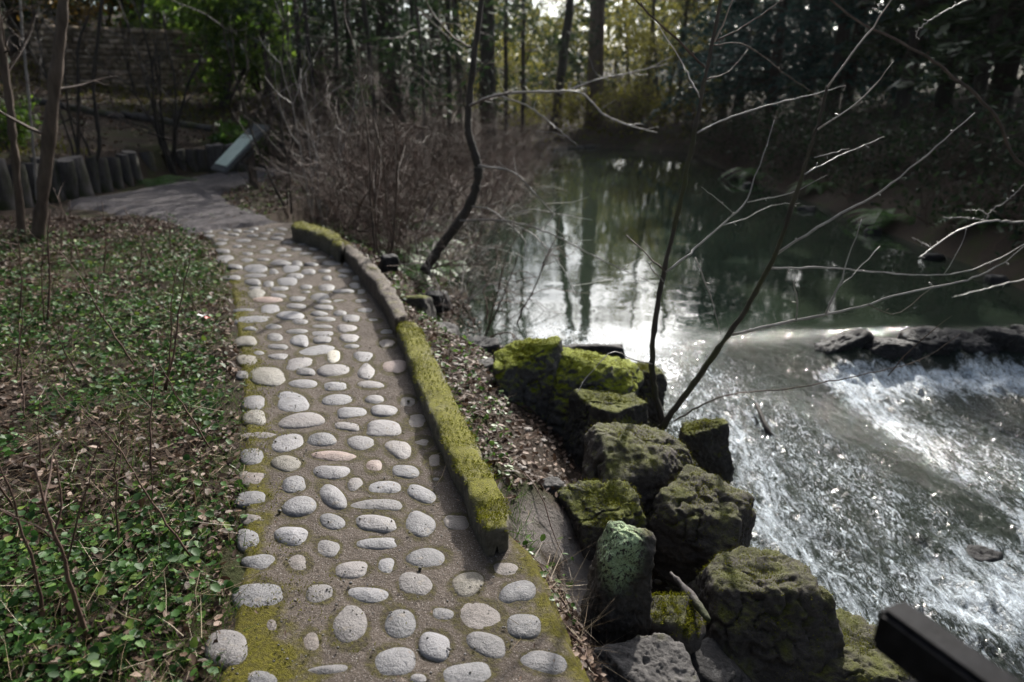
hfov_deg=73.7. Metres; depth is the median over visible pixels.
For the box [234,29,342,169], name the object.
bare shrub
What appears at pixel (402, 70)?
bare shrub
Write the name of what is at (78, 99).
slim tree
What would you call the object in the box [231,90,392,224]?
bare shrub
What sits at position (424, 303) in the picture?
stone
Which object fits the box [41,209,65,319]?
bare stalk
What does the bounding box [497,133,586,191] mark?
drooping shrub
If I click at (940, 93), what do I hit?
conifer
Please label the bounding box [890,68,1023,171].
bank shrub
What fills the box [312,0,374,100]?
forest tree
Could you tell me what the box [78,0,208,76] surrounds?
evergreen tree
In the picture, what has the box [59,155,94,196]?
log post
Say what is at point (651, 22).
forest tree
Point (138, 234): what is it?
bare stalk
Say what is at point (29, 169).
log post
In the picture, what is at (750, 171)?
fern
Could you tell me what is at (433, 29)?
forest tree
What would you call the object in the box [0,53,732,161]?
slope grass
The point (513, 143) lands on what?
bare shrub
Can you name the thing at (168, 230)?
bare stalk
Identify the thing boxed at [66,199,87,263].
bare stalk
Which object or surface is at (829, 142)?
bank shrub
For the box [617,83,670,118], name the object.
bank shrub
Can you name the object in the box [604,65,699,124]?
bank shrub
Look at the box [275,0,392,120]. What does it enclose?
forest tree
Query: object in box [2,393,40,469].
bare stalk
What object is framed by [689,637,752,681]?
boulder
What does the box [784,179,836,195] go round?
fern
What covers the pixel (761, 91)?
bank shrub
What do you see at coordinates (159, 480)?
grass
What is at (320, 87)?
bare shrub
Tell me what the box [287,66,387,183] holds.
bare shrub
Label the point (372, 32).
conifer
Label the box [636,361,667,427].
boulder
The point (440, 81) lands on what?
bare shrub
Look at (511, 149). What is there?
bare shrub
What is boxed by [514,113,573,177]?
bare shrub
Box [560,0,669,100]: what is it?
mossy tree
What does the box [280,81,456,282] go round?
bare shrub
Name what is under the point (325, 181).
bare shrub
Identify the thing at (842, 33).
forest tree
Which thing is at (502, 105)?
bank shrub
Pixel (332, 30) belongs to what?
conifer
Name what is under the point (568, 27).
forest tree
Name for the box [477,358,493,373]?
stone
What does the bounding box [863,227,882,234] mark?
bank stone
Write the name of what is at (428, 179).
bare shrub
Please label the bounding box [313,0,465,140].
forest tree
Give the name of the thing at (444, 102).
bare shrub
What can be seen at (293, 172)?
bare shrub
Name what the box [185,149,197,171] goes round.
log post
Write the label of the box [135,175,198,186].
fern
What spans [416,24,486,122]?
bare shrub
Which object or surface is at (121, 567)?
ground ivy
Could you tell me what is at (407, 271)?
fern
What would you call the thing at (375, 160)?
bare shrub
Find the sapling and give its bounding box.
[577,0,1023,430]
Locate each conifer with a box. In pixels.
[0,0,108,52]
[1,0,111,32]
[23,0,129,41]
[268,1,312,55]
[287,0,345,74]
[306,0,365,80]
[325,0,378,73]
[351,0,418,63]
[398,0,446,104]
[416,0,476,103]
[455,0,503,109]
[641,0,824,124]
[650,0,794,118]
[684,0,881,128]
[701,0,926,115]
[742,0,954,120]
[751,0,857,112]
[803,0,993,98]
[822,0,962,97]
[828,1,1007,84]
[836,0,1023,109]
[872,0,1023,110]
[887,0,1023,100]
[890,0,1023,91]
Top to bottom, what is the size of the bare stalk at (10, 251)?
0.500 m
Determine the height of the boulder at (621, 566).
0.596 m
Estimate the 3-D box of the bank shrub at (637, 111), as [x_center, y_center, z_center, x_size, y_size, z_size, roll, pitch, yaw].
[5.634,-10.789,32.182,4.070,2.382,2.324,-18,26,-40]
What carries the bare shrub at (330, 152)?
on the ground at (978, 248)
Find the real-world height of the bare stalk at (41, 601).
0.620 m
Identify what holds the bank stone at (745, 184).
on the creek
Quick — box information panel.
[211,124,269,188]
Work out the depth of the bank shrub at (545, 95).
34.00 m
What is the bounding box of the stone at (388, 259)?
[378,253,398,271]
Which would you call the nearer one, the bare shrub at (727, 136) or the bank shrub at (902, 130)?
the bank shrub at (902, 130)
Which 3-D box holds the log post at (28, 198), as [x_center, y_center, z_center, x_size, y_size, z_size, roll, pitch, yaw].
[-7.334,-2.196,10.162,0.318,0.876,0.342,0,20,0]
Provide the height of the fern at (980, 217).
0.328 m
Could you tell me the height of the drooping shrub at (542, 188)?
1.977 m
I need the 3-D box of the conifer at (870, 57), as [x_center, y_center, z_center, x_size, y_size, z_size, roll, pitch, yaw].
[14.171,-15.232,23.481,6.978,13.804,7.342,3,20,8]
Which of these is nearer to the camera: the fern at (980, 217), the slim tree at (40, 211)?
the slim tree at (40, 211)
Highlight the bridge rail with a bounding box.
[873,601,1021,681]
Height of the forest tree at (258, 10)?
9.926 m
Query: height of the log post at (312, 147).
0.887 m
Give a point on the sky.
(550, 10)
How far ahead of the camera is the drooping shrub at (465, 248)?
9.99 m
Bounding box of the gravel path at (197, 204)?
[67,163,357,234]
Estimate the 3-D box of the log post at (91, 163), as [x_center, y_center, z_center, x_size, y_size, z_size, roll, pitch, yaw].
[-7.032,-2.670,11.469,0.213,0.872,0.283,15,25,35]
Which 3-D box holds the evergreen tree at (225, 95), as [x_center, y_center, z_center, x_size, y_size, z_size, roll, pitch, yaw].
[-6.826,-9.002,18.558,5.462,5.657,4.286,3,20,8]
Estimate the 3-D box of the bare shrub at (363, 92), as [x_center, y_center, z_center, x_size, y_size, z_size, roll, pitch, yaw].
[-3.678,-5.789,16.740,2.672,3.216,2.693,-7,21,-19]
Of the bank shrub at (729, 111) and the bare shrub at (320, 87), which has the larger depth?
the bank shrub at (729, 111)
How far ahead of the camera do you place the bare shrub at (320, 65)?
18.75 m
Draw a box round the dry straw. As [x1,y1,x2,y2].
[0,245,630,681]
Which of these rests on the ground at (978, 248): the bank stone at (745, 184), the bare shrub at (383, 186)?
the bare shrub at (383, 186)
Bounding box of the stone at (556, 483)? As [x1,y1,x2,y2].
[542,476,564,494]
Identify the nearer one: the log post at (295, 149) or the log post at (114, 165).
the log post at (114, 165)
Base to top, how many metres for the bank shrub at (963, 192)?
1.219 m
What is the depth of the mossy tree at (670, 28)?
42.79 m
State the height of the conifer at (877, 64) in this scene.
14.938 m
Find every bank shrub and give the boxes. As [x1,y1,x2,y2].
[496,83,564,125]
[496,88,545,122]
[500,65,551,120]
[502,83,540,130]
[511,78,607,141]
[515,54,576,123]
[515,62,588,128]
[551,64,591,126]
[566,60,635,127]
[574,56,639,127]
[580,65,632,122]
[581,61,646,132]
[594,86,667,133]
[596,75,672,136]
[601,83,657,125]
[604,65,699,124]
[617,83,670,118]
[629,71,680,131]
[647,90,702,125]
[651,74,746,127]
[663,71,727,124]
[676,105,726,149]
[678,90,726,129]
[696,102,755,165]
[696,102,771,157]
[706,99,757,133]
[720,97,755,128]
[726,81,815,181]
[732,68,808,126]
[732,95,781,127]
[735,81,866,164]
[742,72,814,129]
[746,115,802,165]
[764,62,869,142]
[764,100,877,175]
[803,121,881,175]
[804,90,870,156]
[811,136,886,204]
[822,86,944,174]
[840,78,989,192]
[852,61,1023,215]
[862,92,962,168]
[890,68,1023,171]
[906,111,1023,255]
[926,157,1023,237]
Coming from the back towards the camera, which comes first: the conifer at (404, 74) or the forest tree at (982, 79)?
the conifer at (404, 74)
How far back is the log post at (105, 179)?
11.54 m
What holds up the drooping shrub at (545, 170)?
on the ground at (978, 248)
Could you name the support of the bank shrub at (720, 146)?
on the ground at (978, 248)
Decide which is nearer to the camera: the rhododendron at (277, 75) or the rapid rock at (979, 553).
the rapid rock at (979, 553)
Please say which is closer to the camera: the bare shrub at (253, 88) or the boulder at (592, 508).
the boulder at (592, 508)
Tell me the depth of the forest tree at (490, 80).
22.90 m
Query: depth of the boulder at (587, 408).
4.45 m
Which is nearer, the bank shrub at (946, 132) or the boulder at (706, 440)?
the boulder at (706, 440)
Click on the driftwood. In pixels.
(698, 606)
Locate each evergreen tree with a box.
[0,0,137,60]
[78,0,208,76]
[98,0,216,70]
[149,0,330,97]
[155,0,324,106]
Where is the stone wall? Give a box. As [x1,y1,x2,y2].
[23,23,224,89]
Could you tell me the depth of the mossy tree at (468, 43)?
31.13 m
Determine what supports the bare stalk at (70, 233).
on the ground at (978, 248)
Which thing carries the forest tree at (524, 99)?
on the ground at (978, 248)
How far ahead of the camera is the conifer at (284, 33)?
30.95 m
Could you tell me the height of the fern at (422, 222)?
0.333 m
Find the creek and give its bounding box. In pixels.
[440,147,1023,681]
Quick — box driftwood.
[670,572,710,622]
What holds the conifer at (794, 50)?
on the ground at (978, 248)
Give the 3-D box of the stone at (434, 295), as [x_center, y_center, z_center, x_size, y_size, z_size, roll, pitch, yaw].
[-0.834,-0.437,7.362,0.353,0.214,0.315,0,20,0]
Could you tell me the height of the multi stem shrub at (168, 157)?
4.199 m
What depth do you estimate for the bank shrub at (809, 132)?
18.38 m
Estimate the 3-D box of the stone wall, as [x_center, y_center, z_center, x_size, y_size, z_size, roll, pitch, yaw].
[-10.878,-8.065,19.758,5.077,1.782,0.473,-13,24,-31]
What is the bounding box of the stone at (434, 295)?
[425,290,450,312]
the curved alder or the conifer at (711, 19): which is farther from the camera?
the conifer at (711, 19)
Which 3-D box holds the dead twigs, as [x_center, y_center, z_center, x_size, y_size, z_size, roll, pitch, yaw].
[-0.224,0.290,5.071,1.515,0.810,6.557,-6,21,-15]
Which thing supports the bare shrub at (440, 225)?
on the ground at (978, 248)
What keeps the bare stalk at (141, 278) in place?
on the ground at (978, 248)
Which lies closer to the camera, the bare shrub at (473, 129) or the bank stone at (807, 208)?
the bank stone at (807, 208)
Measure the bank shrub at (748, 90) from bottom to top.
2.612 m
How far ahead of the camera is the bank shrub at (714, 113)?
23.27 m
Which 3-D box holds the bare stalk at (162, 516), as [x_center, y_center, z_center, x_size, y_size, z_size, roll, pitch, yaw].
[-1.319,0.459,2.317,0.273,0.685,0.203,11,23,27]
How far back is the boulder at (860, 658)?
2.81 m
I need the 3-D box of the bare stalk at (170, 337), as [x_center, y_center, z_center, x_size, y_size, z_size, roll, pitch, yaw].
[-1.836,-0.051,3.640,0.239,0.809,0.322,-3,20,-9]
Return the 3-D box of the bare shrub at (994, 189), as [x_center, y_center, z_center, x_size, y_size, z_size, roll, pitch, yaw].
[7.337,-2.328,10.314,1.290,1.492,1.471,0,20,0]
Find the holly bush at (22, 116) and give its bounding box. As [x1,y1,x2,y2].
[0,95,42,148]
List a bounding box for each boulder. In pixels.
[493,336,562,421]
[546,346,643,436]
[556,477,645,560]
[560,387,650,468]
[563,343,625,358]
[580,521,655,646]
[582,420,697,516]
[593,633,699,681]
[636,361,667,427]
[645,462,756,587]
[648,590,705,653]
[678,417,734,483]
[679,543,844,681]
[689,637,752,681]
[804,608,913,681]
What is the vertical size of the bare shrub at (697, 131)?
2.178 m
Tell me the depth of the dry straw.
2.62 m
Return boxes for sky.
[93,0,901,54]
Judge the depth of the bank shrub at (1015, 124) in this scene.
11.79 m
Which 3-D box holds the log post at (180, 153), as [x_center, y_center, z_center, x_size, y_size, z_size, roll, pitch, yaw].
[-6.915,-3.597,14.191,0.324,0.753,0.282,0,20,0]
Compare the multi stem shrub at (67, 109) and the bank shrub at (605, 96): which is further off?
the bank shrub at (605, 96)
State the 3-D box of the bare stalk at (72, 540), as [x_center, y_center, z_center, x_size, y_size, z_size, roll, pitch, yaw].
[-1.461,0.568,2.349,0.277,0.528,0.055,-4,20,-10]
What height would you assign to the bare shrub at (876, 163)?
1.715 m
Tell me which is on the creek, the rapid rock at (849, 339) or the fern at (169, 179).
the rapid rock at (849, 339)
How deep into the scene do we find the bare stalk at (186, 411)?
3.11 m
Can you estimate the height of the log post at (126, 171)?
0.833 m
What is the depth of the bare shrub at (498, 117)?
23.11 m
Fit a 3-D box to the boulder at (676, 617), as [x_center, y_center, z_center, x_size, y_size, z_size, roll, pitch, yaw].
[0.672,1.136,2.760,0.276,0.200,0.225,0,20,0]
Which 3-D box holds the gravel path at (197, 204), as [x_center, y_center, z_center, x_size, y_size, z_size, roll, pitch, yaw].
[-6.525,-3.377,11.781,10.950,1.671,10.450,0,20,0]
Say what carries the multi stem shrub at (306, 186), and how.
on the ground at (978, 248)
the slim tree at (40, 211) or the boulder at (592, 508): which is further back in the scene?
the slim tree at (40, 211)
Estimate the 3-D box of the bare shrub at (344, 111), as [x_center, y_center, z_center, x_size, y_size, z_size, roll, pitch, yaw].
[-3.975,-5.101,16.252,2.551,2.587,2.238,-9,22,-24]
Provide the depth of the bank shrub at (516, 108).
34.95 m
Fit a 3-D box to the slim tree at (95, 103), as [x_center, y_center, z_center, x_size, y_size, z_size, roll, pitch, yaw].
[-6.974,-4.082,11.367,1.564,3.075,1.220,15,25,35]
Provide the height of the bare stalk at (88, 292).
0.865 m
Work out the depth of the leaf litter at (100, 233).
3.90 m
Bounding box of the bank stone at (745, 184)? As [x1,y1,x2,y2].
[742,182,751,186]
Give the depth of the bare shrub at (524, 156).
19.84 m
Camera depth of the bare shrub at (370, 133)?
12.35 m
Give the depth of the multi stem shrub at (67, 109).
11.10 m
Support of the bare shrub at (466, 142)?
on the ground at (978, 248)
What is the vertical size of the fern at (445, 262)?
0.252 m
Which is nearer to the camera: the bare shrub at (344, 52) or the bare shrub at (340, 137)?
the bare shrub at (340, 137)
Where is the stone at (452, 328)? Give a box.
[436,322,460,337]
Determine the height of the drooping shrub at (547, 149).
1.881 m
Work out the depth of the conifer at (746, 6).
28.41 m
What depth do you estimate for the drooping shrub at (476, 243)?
8.75 m
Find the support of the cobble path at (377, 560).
on the ground at (978, 248)
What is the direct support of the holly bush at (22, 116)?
on the ground at (978, 248)
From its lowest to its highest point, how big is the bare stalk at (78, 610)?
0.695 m
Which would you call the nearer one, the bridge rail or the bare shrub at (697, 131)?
the bridge rail
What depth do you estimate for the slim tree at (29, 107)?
8.97 m
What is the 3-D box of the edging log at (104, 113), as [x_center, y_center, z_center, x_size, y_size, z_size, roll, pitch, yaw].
[-10.014,-5.335,15.720,2.064,0.560,0.198,0,20,0]
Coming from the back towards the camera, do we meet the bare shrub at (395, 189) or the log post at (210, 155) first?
the log post at (210, 155)
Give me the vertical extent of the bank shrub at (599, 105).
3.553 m
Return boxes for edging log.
[30,96,124,119]
[120,110,214,131]
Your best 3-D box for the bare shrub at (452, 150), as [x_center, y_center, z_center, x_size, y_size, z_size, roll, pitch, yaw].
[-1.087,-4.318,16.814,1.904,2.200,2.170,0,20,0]
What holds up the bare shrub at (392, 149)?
on the ground at (978, 248)
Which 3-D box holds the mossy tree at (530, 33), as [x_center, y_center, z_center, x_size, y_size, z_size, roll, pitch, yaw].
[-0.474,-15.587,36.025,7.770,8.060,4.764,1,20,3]
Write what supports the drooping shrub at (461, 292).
on the ground at (978, 248)
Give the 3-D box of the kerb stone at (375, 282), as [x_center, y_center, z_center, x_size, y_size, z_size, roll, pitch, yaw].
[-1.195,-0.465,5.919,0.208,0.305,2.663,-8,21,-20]
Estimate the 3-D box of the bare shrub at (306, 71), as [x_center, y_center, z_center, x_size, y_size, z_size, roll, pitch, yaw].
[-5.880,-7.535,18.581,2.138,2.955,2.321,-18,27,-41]
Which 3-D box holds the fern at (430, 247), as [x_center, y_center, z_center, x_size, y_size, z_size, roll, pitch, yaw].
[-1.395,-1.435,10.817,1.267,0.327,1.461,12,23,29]
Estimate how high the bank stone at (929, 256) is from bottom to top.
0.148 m
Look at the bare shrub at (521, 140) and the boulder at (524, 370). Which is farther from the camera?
the bare shrub at (521, 140)
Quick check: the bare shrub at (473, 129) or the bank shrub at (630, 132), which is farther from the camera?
the bank shrub at (630, 132)
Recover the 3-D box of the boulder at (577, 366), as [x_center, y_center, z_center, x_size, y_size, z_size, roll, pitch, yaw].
[0.594,0.362,4.831,0.764,0.607,0.619,0,20,0]
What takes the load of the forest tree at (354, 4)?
on the ground at (978, 248)
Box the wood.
[39,0,1023,102]
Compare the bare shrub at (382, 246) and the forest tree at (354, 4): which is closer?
the bare shrub at (382, 246)
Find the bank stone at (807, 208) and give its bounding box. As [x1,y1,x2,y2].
[797,206,815,211]
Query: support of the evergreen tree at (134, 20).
on the ground at (978, 248)
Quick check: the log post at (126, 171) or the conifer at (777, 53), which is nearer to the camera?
the log post at (126, 171)
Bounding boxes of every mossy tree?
[419,0,520,109]
[451,0,535,110]
[457,0,578,117]
[476,0,581,113]
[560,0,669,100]
[603,0,710,113]
[608,0,717,123]
[629,0,723,103]
[650,0,762,109]
[657,0,742,109]
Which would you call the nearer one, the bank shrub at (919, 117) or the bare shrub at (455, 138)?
the bank shrub at (919, 117)
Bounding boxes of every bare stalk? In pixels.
[0,229,22,313]
[0,435,91,641]
[0,466,43,610]
[0,469,14,509]
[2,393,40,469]
[7,216,16,264]
[14,296,44,375]
[15,322,35,418]
[27,227,133,363]
[38,249,46,322]
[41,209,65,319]
[42,197,62,254]
[48,310,79,376]
[51,436,124,560]
[53,182,87,276]
[55,384,190,555]
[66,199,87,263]
[85,202,106,272]
[90,416,125,551]
[92,237,117,320]
[117,207,150,262]
[133,367,154,467]
[136,220,160,275]
[137,261,143,300]
[157,263,194,390]
[160,365,209,447]
[162,254,203,390]
[163,209,172,252]
[173,263,196,311]
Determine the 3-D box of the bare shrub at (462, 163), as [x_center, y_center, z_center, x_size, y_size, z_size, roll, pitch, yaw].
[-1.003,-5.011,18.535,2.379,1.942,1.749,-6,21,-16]
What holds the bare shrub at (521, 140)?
on the ground at (978, 248)
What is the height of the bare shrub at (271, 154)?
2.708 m
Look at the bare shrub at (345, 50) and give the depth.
21.75 m
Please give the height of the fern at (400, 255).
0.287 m
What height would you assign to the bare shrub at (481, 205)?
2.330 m
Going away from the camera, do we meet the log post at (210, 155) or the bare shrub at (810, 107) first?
the log post at (210, 155)
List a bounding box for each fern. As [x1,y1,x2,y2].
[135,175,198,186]
[380,249,424,275]
[392,215,440,231]
[398,263,450,289]
[402,238,468,256]
[420,259,469,276]
[718,167,764,182]
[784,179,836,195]
[838,208,915,234]
[858,179,894,189]
[931,208,1005,233]
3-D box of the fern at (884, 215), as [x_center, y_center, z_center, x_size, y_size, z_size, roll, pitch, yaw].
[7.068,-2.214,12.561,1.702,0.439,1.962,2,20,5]
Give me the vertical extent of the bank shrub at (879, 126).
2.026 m
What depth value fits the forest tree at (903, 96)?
19.23 m
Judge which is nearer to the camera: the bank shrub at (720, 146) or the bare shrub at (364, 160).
the bare shrub at (364, 160)
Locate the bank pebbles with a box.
[359,246,670,656]
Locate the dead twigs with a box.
[385,271,603,681]
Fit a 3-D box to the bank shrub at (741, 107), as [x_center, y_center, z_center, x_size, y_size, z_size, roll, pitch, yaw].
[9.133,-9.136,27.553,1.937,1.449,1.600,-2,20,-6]
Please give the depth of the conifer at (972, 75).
25.85 m
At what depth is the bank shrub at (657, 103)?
31.18 m
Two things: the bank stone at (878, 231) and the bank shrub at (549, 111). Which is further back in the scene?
the bank shrub at (549, 111)
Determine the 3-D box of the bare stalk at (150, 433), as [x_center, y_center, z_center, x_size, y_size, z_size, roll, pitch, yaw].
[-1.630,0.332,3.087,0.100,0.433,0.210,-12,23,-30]
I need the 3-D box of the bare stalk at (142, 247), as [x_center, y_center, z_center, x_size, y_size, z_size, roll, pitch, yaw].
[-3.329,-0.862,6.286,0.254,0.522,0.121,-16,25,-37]
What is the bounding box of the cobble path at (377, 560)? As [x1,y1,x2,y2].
[203,222,589,681]
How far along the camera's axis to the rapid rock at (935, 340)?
6.65 m
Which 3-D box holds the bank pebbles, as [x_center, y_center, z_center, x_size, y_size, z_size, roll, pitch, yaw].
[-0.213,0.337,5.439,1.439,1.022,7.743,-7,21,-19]
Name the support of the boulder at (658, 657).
on the ground at (978, 248)
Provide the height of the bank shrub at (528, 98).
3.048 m
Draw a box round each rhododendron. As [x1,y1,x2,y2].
[207,114,286,165]
[263,55,370,116]
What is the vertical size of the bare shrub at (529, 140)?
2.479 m
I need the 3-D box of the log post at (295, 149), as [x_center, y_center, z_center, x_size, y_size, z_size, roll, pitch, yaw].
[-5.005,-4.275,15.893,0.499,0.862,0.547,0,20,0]
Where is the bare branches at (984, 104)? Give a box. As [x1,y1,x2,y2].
[830,0,1023,297]
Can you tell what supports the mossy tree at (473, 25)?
on the ground at (978, 248)
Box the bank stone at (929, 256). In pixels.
[921,252,945,260]
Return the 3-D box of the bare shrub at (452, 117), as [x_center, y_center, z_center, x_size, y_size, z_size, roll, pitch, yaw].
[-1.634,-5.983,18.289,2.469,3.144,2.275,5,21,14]
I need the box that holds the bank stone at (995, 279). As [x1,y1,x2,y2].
[983,274,1011,284]
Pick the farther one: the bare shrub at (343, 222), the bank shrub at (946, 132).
the bank shrub at (946, 132)
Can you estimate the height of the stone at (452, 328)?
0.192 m
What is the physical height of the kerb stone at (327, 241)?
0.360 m
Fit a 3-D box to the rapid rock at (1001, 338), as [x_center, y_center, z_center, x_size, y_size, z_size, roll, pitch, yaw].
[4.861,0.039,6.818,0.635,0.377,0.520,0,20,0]
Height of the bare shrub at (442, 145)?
3.430 m
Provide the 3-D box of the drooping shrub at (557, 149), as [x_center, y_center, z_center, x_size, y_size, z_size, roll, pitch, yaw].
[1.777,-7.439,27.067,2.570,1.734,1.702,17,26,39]
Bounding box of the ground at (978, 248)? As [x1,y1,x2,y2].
[0,6,1023,681]
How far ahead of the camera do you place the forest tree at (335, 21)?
16.64 m
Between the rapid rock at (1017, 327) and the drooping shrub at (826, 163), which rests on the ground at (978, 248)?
the drooping shrub at (826, 163)
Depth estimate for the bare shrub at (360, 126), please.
16.21 m
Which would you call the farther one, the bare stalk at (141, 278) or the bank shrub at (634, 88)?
the bank shrub at (634, 88)
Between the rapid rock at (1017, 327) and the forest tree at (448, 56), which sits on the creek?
the rapid rock at (1017, 327)
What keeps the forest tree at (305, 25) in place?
on the ground at (978, 248)
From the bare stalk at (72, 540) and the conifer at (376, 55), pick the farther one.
the conifer at (376, 55)
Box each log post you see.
[0,158,15,209]
[6,164,33,207]
[20,162,48,205]
[30,157,66,201]
[56,158,79,199]
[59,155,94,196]
[85,155,100,192]
[98,157,113,192]
[105,157,124,189]
[115,153,133,186]
[121,150,143,183]
[139,152,156,171]
[176,149,185,170]
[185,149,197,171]
[194,148,207,171]
[205,144,215,173]
[212,143,223,172]
[224,143,235,171]
[235,162,246,171]
[264,137,288,165]
[287,138,307,164]
[303,136,323,162]
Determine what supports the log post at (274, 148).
on the ground at (978, 248)
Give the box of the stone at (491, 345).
[463,336,499,354]
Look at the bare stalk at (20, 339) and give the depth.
4.03 m
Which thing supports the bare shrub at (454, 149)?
on the ground at (978, 248)
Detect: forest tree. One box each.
[214,0,389,136]
[220,0,279,110]
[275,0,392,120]
[287,0,362,65]
[290,0,368,133]
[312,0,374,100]
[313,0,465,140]
[316,0,406,125]
[320,0,400,120]
[355,0,503,182]
[357,0,510,170]
[368,0,486,154]
[399,0,516,159]
[400,1,478,115]
[430,0,526,157]
[463,0,546,155]
[470,0,568,149]
[534,0,605,130]
[573,0,625,127]
[609,0,676,116]
[636,0,712,122]
[808,0,885,120]
[832,0,989,118]
[926,0,1023,119]
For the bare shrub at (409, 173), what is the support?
on the ground at (978, 248)
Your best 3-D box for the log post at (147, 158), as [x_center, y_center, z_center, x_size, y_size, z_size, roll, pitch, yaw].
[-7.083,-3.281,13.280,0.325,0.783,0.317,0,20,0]
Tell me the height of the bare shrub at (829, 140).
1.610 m
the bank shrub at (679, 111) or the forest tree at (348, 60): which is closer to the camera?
the forest tree at (348, 60)
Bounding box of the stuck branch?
[754,402,776,436]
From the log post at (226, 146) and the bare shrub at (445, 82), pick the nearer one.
the log post at (226, 146)
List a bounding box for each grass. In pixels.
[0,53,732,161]
[0,234,543,681]
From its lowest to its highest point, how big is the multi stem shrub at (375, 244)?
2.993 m
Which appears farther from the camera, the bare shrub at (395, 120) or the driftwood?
the bare shrub at (395, 120)
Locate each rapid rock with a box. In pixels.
[814,328,874,353]
[864,336,924,359]
[897,326,962,355]
[943,328,998,354]
[966,544,1003,561]
[971,326,1023,353]
[1008,324,1023,332]
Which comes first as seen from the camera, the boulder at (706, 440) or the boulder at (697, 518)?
the boulder at (697, 518)
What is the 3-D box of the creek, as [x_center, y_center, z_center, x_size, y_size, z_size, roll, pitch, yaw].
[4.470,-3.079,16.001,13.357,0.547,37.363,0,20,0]
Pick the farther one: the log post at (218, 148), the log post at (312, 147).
the log post at (312, 147)
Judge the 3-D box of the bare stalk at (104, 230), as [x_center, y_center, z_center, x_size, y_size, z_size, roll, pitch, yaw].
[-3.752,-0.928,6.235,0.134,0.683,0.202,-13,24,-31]
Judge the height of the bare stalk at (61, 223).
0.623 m
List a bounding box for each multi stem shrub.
[1,0,118,155]
[71,0,213,175]
[171,0,331,213]
[241,32,384,226]
[319,1,450,259]
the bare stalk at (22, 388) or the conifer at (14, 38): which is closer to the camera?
the bare stalk at (22, 388)
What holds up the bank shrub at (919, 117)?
on the ground at (978, 248)
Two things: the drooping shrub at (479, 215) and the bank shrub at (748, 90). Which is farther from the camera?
the bank shrub at (748, 90)
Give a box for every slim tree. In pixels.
[0,0,47,235]
[0,0,124,240]
[12,0,74,199]
[16,0,94,154]
[33,0,141,162]
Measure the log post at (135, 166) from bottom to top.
0.847 m
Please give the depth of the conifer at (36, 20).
27.11 m
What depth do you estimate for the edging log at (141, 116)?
16.04 m
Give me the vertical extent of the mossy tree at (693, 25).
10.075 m
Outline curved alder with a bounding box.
[419,0,672,297]
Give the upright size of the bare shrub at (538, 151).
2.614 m
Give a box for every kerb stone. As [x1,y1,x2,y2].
[290,220,345,262]
[344,244,407,337]
[396,320,510,556]
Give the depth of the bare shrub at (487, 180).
13.73 m
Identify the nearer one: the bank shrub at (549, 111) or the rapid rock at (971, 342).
the rapid rock at (971, 342)
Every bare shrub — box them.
[215,64,356,165]
[218,66,364,167]
[229,118,342,221]
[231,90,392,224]
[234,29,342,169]
[237,97,416,221]
[238,68,267,98]
[253,42,326,113]
[253,137,432,253]
[258,21,352,165]
[264,14,334,116]
[270,31,447,253]
[274,132,406,232]
[278,37,366,115]
[279,45,471,261]
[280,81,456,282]
[280,116,443,251]
[283,35,361,109]
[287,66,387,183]
[287,109,469,263]
[290,70,389,162]
[303,35,378,89]
[311,89,473,212]
[312,38,410,148]
[319,37,485,210]
[320,100,388,162]
[321,12,378,78]
[322,105,363,165]
[324,68,431,197]
[325,129,437,223]
[326,154,512,300]
[331,139,442,226]
[339,18,402,122]
[342,136,408,193]
[343,100,500,219]
[349,114,464,220]
[350,126,463,213]
[351,115,468,220]
[354,45,408,108]
[358,108,434,191]
[370,30,527,223]
[381,40,507,201]
[401,114,524,202]
[402,84,452,167]
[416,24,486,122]
[416,32,475,113]
[417,50,480,143]
[418,60,482,170]
[418,103,509,173]
[428,88,507,176]
[432,115,476,166]
[437,122,523,182]
[440,104,510,170]
[440,124,501,189]
[440,125,557,218]
[442,106,517,166]
[447,129,549,216]
[448,131,534,212]
[452,88,523,157]
[461,117,534,170]
[463,102,528,189]
[477,106,565,196]
[481,115,540,167]
[491,115,553,165]
[493,115,552,168]
[495,115,566,166]
[495,129,545,176]
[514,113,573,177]
[675,108,732,154]
[690,98,771,158]
[711,102,772,165]
[773,91,855,170]
[804,113,857,162]
[847,126,906,177]
[850,116,951,183]
[951,138,1023,219]
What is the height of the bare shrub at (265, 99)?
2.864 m
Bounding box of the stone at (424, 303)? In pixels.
[400,295,436,319]
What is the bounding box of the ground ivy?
[0,212,246,681]
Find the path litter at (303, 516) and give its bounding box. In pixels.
[212,275,553,679]
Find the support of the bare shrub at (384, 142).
on the ground at (978, 248)
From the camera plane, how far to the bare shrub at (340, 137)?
14.50 m
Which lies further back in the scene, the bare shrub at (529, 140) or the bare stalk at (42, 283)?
the bare shrub at (529, 140)
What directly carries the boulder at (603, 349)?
on the ground at (978, 248)
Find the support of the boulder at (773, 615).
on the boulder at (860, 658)
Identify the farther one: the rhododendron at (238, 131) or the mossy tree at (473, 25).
the mossy tree at (473, 25)
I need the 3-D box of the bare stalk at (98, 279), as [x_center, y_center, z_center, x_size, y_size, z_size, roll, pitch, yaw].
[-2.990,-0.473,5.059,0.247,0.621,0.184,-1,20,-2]
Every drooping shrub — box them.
[351,180,515,287]
[378,180,591,341]
[395,151,528,256]
[399,202,565,318]
[400,191,529,272]
[427,169,535,236]
[452,157,540,224]
[462,154,566,203]
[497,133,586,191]
[529,134,577,162]
[531,152,552,178]
[539,136,579,155]
[793,121,875,187]
[991,186,1022,229]
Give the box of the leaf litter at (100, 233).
[0,49,672,681]
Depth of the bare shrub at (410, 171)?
12.17 m
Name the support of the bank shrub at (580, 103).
on the ground at (978, 248)
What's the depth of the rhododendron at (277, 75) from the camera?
18.86 m
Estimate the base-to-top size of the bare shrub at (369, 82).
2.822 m

